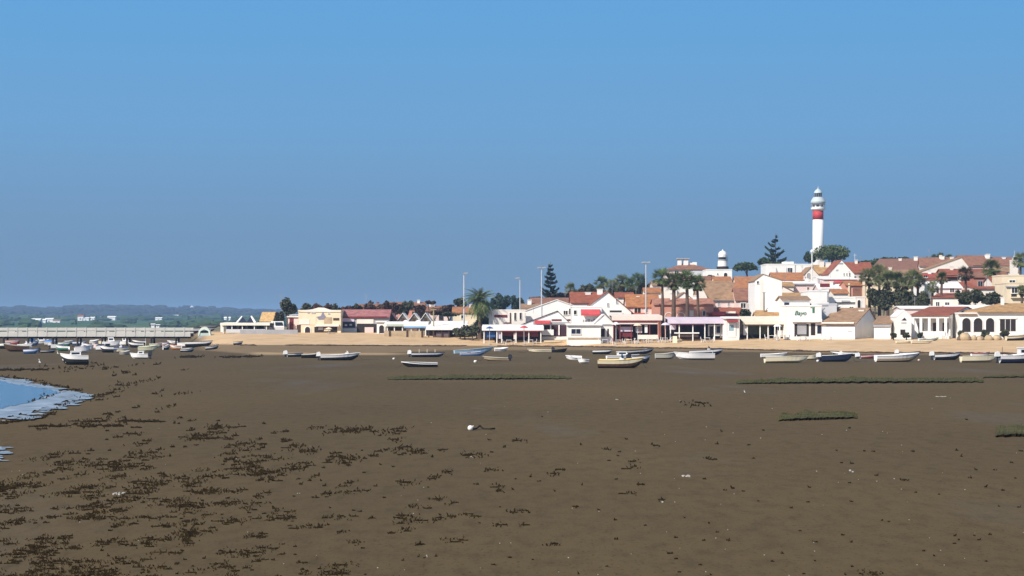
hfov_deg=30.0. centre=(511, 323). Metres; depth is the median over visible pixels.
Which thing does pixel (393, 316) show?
gabled chalet
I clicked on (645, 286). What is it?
lamp post
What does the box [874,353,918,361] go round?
boat
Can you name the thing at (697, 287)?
fan palm
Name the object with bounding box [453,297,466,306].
tree
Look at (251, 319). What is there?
marquee
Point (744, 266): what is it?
stone pine
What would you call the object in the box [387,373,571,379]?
grass bank
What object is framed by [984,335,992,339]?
boulder
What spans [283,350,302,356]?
boat
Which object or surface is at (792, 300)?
house
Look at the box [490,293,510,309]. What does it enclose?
tree
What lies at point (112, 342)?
boat
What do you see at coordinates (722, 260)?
old lighthouse
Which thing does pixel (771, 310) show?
lean to
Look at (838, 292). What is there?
house
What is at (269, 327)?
parked car
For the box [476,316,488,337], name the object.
shrub
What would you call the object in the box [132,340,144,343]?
boat
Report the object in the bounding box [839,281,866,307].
house
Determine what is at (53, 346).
boat
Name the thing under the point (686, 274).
fan palm
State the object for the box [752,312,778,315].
kitchen block
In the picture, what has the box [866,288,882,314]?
tree
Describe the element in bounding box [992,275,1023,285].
house
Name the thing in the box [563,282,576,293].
fan palm
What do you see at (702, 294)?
house
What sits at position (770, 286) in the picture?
house
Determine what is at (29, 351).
boat
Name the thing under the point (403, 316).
gabled chalet
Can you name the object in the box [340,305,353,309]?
tree
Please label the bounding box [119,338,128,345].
boat
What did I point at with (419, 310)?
tree
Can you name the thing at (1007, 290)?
house
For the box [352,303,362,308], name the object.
tree
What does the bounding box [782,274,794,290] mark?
house
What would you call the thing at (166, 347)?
boat
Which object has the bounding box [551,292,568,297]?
tree
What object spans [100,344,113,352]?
boat
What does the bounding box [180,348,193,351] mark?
boat
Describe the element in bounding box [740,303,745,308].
window
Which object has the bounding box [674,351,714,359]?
boat
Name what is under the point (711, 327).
doorway
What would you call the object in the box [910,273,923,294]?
house
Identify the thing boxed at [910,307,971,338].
house
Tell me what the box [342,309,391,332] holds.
beach hall
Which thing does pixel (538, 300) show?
house
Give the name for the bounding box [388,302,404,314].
tree
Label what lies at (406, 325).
beach pavilion
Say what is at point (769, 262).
tree
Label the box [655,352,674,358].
boat
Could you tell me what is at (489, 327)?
parasol
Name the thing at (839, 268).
house
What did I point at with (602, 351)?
boat
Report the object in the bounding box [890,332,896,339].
shrub
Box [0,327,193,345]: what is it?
pier
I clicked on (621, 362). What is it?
boat
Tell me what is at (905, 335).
shrub
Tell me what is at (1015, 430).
grass bank
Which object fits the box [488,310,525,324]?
house
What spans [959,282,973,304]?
house
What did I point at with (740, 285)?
house
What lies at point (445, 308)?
tree
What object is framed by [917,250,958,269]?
house
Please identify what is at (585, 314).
house
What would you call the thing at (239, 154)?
sky
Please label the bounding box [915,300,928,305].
tree
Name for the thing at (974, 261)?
house
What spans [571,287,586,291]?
tree
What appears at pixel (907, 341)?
boat
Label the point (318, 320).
beach hall
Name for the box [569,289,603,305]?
house
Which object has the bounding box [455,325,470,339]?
shrub
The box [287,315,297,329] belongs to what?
shed
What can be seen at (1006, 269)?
house
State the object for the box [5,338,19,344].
boat
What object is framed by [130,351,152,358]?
boat
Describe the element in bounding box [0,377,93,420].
shallow water
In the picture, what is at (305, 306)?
tree
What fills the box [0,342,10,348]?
boat
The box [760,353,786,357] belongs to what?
boat
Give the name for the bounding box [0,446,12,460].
shallow water
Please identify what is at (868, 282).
fan palm
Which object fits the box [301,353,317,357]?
boat
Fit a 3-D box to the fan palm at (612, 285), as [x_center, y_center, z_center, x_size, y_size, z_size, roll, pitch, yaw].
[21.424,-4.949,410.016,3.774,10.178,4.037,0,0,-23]
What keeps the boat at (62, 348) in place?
on the ground
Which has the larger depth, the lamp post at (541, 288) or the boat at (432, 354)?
the lamp post at (541, 288)
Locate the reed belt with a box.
[0,324,226,331]
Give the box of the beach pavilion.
[384,321,429,335]
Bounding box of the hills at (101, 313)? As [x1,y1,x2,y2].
[5,304,488,319]
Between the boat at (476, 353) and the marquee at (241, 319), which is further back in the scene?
the marquee at (241, 319)
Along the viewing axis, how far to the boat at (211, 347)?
289.10 m
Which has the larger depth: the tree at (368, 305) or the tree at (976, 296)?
the tree at (368, 305)
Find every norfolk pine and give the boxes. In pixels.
[540,262,561,297]
[764,234,786,263]
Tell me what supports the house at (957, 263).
on the ground
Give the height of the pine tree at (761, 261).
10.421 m
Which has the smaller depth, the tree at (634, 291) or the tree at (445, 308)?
the tree at (445, 308)
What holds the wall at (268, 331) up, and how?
on the ground
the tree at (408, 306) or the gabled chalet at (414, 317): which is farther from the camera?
the tree at (408, 306)
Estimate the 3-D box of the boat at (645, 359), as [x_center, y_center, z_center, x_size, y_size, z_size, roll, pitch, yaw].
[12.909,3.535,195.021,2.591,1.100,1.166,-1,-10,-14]
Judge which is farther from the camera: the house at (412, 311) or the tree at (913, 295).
the house at (412, 311)
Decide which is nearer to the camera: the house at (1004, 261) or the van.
the van
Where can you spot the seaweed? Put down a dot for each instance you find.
(191, 531)
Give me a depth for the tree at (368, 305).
404.31 m
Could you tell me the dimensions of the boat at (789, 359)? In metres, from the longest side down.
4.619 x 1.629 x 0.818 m
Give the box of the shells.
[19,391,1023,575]
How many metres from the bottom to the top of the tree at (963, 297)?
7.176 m
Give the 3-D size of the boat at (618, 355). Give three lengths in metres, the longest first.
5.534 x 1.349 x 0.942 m
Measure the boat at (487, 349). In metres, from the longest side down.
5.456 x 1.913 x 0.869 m
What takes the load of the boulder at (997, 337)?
on the ground
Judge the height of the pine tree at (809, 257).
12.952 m
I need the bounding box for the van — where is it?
[271,321,283,329]
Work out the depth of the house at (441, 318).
410.00 m
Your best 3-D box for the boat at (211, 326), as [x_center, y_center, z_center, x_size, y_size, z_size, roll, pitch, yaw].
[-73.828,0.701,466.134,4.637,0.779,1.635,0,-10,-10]
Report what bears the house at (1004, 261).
on the ground
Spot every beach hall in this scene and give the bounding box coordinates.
[297,308,344,332]
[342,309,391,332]
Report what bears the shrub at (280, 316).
on the ground
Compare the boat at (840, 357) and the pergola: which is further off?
the pergola
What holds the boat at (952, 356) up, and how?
on the ground
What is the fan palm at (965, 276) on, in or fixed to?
on the ground
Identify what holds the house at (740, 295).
on the ground
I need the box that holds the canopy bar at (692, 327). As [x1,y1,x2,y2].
[664,317,723,341]
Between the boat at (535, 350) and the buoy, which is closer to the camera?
the buoy
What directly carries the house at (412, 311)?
on the ground
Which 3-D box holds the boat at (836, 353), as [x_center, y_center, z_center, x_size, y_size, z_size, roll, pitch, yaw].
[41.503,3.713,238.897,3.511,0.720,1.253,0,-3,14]
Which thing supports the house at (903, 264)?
on the ground
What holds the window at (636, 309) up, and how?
in the house at (634, 303)
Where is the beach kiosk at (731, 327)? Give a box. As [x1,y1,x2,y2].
[720,316,740,340]
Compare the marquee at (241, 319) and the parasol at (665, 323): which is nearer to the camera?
the parasol at (665, 323)
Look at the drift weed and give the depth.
295.62 m
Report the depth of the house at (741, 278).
413.25 m
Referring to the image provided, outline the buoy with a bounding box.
[468,425,494,430]
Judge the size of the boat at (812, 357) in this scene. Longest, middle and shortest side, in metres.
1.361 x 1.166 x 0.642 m
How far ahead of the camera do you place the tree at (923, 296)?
343.61 m
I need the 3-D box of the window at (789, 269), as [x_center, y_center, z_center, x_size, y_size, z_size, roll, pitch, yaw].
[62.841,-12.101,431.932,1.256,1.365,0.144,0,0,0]
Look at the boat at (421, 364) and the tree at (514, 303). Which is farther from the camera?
the tree at (514, 303)
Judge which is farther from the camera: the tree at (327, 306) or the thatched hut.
the tree at (327, 306)
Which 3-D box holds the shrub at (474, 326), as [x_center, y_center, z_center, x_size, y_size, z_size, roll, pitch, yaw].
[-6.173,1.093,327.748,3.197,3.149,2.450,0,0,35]
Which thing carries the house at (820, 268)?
on the ground
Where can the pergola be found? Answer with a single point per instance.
(441, 330)
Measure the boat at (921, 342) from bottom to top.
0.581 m
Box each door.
[290,318,293,329]
[728,323,735,337]
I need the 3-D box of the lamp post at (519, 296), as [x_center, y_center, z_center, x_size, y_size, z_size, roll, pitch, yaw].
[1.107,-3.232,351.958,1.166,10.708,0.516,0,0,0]
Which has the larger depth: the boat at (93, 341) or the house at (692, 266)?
the house at (692, 266)
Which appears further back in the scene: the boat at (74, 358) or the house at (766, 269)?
the house at (766, 269)
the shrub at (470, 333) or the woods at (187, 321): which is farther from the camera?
the woods at (187, 321)
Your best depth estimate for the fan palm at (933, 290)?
339.75 m
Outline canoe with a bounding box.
[918,338,937,340]
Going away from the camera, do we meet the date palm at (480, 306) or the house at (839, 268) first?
the date palm at (480, 306)
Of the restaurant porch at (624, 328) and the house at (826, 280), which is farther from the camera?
the house at (826, 280)
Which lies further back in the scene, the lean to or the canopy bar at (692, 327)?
the lean to
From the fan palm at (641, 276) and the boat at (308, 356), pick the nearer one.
the boat at (308, 356)
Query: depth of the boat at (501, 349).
280.84 m
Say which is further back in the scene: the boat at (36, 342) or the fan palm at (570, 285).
the fan palm at (570, 285)
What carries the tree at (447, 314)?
on the ground
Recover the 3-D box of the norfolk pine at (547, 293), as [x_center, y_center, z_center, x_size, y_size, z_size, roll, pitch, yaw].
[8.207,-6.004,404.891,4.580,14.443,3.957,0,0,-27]
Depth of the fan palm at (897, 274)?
353.51 m
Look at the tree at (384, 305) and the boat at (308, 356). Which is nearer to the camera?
the boat at (308, 356)
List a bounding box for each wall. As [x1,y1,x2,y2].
[240,330,297,333]
[384,330,424,337]
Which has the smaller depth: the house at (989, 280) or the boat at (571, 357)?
the boat at (571, 357)
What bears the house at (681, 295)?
on the ground
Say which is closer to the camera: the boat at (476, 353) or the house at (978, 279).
the boat at (476, 353)
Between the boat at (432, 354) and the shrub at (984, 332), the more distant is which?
the shrub at (984, 332)
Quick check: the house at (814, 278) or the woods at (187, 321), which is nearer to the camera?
the house at (814, 278)
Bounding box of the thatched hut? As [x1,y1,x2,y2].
[259,312,275,321]
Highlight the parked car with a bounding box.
[263,324,272,329]
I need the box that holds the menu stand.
[672,336,676,342]
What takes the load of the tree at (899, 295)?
on the ground
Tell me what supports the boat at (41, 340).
on the ground
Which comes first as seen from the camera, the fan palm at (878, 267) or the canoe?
the canoe
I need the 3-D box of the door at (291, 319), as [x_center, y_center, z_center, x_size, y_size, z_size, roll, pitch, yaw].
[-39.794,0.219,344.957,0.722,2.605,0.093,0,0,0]
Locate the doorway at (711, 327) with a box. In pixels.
[710,326,713,335]
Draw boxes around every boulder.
[960,333,970,339]
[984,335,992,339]
[993,335,1001,339]
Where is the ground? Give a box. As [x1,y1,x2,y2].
[0,305,1023,575]
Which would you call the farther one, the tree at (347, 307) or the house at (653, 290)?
the tree at (347, 307)
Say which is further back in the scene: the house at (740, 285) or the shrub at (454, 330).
the house at (740, 285)
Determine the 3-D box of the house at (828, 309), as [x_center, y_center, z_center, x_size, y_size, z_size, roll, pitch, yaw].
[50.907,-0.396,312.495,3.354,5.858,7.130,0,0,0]
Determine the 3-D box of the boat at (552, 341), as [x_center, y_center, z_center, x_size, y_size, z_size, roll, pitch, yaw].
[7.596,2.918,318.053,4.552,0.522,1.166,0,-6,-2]
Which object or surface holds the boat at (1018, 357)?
on the ground
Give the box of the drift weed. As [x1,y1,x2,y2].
[239,344,1016,353]
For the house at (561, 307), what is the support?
on the ground
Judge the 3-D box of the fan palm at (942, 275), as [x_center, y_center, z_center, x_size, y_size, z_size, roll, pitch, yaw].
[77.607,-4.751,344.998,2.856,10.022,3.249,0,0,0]
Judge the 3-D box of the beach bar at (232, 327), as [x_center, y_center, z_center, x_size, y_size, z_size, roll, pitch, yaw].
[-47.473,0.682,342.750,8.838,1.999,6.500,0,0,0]
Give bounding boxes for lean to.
[766,308,777,311]
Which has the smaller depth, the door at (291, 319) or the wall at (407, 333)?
the wall at (407, 333)
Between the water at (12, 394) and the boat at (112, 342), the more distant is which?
the boat at (112, 342)
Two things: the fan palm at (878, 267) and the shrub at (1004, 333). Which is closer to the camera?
the shrub at (1004, 333)
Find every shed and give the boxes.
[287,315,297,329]
[431,321,467,323]
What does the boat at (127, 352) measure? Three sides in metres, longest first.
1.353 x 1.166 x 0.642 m
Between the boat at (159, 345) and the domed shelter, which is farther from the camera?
the domed shelter
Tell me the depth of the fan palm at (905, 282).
349.56 m
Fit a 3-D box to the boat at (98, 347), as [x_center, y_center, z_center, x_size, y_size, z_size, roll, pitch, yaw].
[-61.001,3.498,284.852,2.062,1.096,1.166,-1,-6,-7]
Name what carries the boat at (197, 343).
on the ground
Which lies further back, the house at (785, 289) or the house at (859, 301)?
the house at (785, 289)
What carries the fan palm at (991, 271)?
on the ground
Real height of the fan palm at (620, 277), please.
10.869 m
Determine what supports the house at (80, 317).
on the ground
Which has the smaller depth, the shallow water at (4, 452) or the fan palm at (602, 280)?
the shallow water at (4, 452)
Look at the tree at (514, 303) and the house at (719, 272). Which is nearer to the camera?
the tree at (514, 303)
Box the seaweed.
[0,354,1022,575]
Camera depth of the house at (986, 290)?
350.00 m
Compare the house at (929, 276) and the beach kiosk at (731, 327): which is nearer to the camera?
the beach kiosk at (731, 327)
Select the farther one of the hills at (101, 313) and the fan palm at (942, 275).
the hills at (101, 313)
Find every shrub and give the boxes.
[274,311,284,321]
[452,327,461,338]
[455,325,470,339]
[464,329,475,340]
[469,322,483,338]
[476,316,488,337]
[739,309,750,315]
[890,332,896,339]
[902,332,910,339]
[980,329,989,336]
[999,329,1009,338]
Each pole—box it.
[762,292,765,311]
[810,250,813,280]
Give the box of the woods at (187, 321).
[0,314,287,327]
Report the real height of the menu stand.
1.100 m
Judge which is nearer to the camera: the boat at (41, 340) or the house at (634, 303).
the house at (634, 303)
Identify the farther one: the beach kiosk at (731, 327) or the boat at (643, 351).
the beach kiosk at (731, 327)
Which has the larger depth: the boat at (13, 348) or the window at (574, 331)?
the window at (574, 331)
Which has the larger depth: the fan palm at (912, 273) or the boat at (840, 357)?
the fan palm at (912, 273)
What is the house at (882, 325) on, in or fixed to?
on the ground
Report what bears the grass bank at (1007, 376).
on the ground
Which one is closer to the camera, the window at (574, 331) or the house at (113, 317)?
the window at (574, 331)
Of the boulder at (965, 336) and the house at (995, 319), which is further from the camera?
the house at (995, 319)
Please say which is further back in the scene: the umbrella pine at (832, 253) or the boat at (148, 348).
the umbrella pine at (832, 253)
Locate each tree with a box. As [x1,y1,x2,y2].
[279,297,297,329]
[300,303,311,309]
[311,303,323,308]
[323,303,331,309]
[331,303,339,309]
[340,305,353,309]
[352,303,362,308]
[363,300,376,308]
[376,300,389,308]
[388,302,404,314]
[399,300,413,314]
[414,305,426,315]
[429,309,442,320]
[439,304,454,320]
[440,312,459,320]
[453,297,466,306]
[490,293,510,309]
[511,295,524,309]
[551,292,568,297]
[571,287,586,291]
[580,283,594,291]
[608,286,624,294]
[625,287,639,293]
[757,257,768,264]
[763,261,779,263]
[803,251,815,263]
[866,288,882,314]
[868,258,881,264]
[876,296,891,315]
[879,287,893,315]
[892,288,910,305]
[897,298,917,305]
[910,290,920,302]
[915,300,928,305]
[918,290,930,304]
[954,289,971,304]
[968,288,985,304]
[981,291,1000,304]
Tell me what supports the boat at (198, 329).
on the ground
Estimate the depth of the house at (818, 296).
320.00 m
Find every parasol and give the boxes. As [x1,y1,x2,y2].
[486,326,492,344]
[633,323,641,343]
[661,322,669,342]
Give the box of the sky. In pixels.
[0,0,1023,310]
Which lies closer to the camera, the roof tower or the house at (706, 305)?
the house at (706, 305)
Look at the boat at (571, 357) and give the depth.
212.04 m
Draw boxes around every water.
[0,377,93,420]
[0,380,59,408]
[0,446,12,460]
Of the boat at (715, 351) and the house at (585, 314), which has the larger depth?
the house at (585, 314)
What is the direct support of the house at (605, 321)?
on the ground
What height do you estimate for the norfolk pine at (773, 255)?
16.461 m
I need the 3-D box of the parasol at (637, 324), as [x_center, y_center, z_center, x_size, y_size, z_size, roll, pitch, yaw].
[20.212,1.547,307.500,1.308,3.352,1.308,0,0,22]
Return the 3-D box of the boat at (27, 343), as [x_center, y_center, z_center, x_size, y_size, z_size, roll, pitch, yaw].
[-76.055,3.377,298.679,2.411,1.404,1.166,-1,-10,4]
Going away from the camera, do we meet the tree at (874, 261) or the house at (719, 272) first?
the house at (719, 272)
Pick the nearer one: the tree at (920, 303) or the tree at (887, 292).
the tree at (920, 303)
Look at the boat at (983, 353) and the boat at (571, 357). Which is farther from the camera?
the boat at (983, 353)
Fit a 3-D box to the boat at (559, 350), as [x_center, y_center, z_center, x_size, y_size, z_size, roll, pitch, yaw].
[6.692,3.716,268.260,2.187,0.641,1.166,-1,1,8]
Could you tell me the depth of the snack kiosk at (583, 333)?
312.00 m
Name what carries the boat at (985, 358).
on the ground
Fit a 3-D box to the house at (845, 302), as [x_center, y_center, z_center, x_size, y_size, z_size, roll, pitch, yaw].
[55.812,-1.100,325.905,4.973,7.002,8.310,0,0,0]
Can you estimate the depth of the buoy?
71.97 m
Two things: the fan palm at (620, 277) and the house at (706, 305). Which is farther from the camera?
the fan palm at (620, 277)
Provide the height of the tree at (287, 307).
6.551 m
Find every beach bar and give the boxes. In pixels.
[220,322,271,332]
[482,325,543,342]
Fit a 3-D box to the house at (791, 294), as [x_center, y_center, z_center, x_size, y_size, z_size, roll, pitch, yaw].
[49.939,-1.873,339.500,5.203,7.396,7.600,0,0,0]
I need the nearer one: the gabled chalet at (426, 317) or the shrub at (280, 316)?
the shrub at (280, 316)
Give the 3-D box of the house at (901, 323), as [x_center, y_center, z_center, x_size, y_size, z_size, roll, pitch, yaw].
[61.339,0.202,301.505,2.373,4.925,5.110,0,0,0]
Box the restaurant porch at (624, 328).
[609,314,661,341]
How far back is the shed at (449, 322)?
342.88 m
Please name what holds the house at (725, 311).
on the ground
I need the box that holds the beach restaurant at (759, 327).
[738,316,783,339]
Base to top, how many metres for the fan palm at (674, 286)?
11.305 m
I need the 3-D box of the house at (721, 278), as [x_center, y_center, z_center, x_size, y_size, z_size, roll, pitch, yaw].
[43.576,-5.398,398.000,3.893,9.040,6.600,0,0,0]
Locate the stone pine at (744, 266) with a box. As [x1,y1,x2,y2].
[732,262,758,275]
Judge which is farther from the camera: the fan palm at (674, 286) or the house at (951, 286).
the house at (951, 286)
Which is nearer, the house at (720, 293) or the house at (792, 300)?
the house at (792, 300)
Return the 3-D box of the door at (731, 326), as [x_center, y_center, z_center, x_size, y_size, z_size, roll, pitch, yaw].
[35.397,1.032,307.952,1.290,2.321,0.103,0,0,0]
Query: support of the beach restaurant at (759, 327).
on the ground
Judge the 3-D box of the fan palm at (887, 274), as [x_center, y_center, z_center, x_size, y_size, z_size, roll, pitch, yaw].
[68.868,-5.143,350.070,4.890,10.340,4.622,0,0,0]
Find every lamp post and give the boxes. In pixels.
[463,272,467,323]
[515,277,520,309]
[537,267,545,317]
[641,262,650,313]
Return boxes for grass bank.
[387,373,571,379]
[736,375,983,383]
[778,410,857,421]
[982,374,1023,378]
[995,423,1023,437]
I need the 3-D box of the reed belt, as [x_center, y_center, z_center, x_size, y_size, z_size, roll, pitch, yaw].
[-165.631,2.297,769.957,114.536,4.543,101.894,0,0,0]
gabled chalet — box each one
[390,313,397,320]
[397,313,408,320]
[408,313,419,320]
[420,313,432,323]
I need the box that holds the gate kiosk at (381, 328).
[375,321,386,333]
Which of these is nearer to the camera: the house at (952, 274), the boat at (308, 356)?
the boat at (308, 356)
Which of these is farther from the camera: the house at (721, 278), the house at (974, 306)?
the house at (721, 278)
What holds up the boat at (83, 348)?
on the ground
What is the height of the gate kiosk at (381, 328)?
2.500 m
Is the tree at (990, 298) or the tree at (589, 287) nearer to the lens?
the tree at (990, 298)
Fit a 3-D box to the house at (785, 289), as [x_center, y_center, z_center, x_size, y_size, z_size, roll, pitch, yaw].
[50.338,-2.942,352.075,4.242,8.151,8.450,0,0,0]
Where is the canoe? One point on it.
(920, 339)
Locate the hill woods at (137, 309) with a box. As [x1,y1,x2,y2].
[0,304,299,315]
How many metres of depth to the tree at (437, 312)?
359.77 m
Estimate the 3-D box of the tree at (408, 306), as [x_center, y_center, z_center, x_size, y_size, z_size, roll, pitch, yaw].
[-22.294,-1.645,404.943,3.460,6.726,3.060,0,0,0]
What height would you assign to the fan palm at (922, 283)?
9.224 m
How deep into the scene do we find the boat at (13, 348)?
276.49 m
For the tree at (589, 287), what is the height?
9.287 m
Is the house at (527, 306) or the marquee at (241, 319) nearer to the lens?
the marquee at (241, 319)
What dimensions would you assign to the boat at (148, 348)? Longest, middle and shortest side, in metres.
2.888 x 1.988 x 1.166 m
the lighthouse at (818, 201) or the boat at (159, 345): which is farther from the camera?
the lighthouse at (818, 201)
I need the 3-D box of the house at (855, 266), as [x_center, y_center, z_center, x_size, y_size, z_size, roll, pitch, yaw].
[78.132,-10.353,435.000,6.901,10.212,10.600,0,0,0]
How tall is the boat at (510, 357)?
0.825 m
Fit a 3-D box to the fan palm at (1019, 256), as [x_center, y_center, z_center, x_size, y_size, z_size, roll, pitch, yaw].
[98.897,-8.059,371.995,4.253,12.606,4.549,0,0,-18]
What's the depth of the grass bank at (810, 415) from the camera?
81.61 m
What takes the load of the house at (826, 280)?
on the ground
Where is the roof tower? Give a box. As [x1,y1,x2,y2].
[1009,251,1017,274]
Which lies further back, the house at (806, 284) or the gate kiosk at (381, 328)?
the house at (806, 284)
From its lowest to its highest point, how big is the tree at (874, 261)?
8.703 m
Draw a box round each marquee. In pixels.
[236,316,247,328]
[246,316,256,328]
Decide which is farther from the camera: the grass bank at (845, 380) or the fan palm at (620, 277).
the fan palm at (620, 277)
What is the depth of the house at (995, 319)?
301.00 m
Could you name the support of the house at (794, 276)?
on the ground
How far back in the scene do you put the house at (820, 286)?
356.59 m
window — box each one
[571,328,580,334]
[634,307,641,312]
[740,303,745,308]
[787,267,792,271]
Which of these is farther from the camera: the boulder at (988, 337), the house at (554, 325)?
the house at (554, 325)
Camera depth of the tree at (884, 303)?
337.39 m
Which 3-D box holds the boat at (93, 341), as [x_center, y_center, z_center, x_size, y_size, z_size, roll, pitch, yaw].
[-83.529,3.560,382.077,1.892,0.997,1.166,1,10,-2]
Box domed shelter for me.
[198,327,211,338]
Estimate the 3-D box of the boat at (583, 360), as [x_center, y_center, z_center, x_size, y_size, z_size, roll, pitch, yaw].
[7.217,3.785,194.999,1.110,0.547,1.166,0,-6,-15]
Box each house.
[78,315,83,320]
[107,316,116,319]
[389,297,425,318]
[419,304,450,320]
[452,304,477,333]
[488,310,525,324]
[521,298,540,309]
[521,304,569,339]
[526,299,574,322]
[530,298,568,303]
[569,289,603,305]
[570,306,601,322]
[587,291,633,319]
[592,314,615,342]
[613,292,633,303]
[623,288,658,313]
[641,287,660,297]
[649,281,676,297]
[650,293,714,336]
[663,258,707,278]
[675,276,711,297]
[676,292,690,297]
[693,281,733,306]
[695,283,707,297]
[702,269,731,277]
[707,307,741,336]
[711,276,731,280]
[731,288,747,308]
[732,276,753,284]
[732,282,747,287]
[747,274,782,315]
[761,262,810,275]
[769,272,804,280]
[775,296,810,311]
[779,305,821,339]
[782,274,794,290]
[782,279,819,292]
[782,285,796,292]
[782,293,800,295]
[800,290,828,303]
[802,267,819,280]
[810,303,836,320]
[812,281,841,289]
[813,259,830,275]
[813,276,831,281]
[816,277,858,283]
[820,308,875,338]
[821,260,854,277]
[829,289,848,296]
[829,297,854,307]
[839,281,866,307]
[844,256,871,279]
[854,296,865,307]
[865,264,909,306]
[872,316,892,338]
[874,257,918,270]
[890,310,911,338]
[892,297,935,333]
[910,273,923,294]
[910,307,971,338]
[914,270,948,280]
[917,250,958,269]
[918,257,968,272]
[919,281,962,305]
[931,289,968,306]
[936,266,983,281]
[941,305,988,308]
[954,297,1023,337]
[956,255,988,268]
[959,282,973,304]
[962,271,1007,285]
[968,275,994,304]
[983,276,991,285]
[984,254,1011,265]
[988,266,1018,274]
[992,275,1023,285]
[994,282,1023,302]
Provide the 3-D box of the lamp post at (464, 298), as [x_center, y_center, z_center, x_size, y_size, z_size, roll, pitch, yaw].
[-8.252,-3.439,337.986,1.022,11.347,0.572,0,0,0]
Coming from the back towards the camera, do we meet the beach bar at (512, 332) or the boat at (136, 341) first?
the boat at (136, 341)
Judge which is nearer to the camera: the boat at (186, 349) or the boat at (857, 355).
the boat at (857, 355)
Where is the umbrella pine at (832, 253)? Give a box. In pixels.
[812,244,849,263]
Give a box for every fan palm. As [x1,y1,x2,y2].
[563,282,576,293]
[593,275,607,289]
[603,278,618,293]
[615,274,630,291]
[624,277,638,291]
[632,272,644,293]
[652,267,672,337]
[664,272,683,316]
[677,269,699,316]
[688,274,706,316]
[857,267,881,307]
[869,263,887,315]
[876,269,900,315]
[888,271,903,288]
[895,275,913,289]
[902,269,921,293]
[915,273,926,296]
[926,280,939,305]
[935,271,948,294]
[957,266,974,290]
[981,258,1001,276]
[1011,252,1023,274]
[1016,285,1023,302]
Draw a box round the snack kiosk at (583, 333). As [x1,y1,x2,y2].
[565,323,601,345]
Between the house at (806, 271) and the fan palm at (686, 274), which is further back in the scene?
the house at (806, 271)
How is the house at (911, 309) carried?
on the ground
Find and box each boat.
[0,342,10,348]
[3,343,29,351]
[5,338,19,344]
[17,341,32,348]
[23,348,38,353]
[29,338,38,345]
[35,338,48,343]
[38,347,55,352]
[44,340,54,344]
[48,342,64,348]
[56,345,69,350]
[58,341,70,345]
[60,351,88,364]
[74,342,90,352]
[89,339,98,343]
[95,344,104,350]
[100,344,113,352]
[102,337,120,346]
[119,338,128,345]
[119,350,129,354]
[128,342,143,347]
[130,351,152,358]
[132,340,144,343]
[138,338,157,350]
[149,343,161,347]
[162,344,169,349]
[170,344,181,349]
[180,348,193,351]
[185,340,212,346]
[190,327,215,331]
[200,325,218,327]
[205,344,218,349]
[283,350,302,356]
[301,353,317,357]
[316,351,378,359]
[399,362,437,366]
[407,349,444,356]
[453,347,492,353]
[460,351,484,355]
[482,354,512,360]
[494,347,507,350]
[528,347,554,351]
[544,340,561,342]
[552,348,566,351]
[565,355,581,359]
[578,358,588,362]
[593,349,612,353]
[598,354,643,367]
[606,351,638,358]
[624,348,660,353]
[626,353,649,362]
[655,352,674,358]
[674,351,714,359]
[689,346,738,354]
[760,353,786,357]
[764,355,809,362]
[807,355,816,359]
[816,351,863,361]
[830,351,857,355]
[855,352,880,357]
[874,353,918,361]
[894,349,919,355]
[895,340,912,342]
[911,340,932,343]
[929,351,960,359]
[959,354,995,361]
[970,352,989,355]
[994,347,1023,362]
[1005,334,1023,340]
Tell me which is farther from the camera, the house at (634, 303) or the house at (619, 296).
the house at (619, 296)
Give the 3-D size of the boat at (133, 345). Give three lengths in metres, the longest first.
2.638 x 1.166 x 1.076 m
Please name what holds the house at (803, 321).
on the ground
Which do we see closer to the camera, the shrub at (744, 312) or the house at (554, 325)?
the shrub at (744, 312)
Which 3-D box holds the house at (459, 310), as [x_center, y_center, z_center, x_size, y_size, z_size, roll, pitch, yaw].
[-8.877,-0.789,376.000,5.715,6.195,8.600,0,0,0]
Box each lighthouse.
[717,249,728,268]
[811,188,825,264]
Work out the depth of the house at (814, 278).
393.42 m
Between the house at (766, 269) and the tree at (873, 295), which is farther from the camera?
the house at (766, 269)
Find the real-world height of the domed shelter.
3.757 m
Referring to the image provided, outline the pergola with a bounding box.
[426,324,467,337]
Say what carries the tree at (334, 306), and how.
on the ground
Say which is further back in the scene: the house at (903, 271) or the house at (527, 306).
the house at (903, 271)
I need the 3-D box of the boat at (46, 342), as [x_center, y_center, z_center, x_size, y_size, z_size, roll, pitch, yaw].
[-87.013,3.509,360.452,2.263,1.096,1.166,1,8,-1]
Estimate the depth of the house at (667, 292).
390.00 m
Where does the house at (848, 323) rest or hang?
on the ground
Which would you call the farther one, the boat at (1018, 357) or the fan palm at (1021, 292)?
the fan palm at (1021, 292)
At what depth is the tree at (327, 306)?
403.99 m
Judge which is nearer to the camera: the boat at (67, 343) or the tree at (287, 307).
the boat at (67, 343)
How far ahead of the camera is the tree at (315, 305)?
404.63 m
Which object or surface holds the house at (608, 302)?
on the ground
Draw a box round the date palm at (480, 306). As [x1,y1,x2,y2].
[461,287,497,338]
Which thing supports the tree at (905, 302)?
on the ground
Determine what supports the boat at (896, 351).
on the ground
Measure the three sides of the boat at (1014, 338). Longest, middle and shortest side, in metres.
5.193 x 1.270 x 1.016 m
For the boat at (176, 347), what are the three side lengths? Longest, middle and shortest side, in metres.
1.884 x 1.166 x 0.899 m

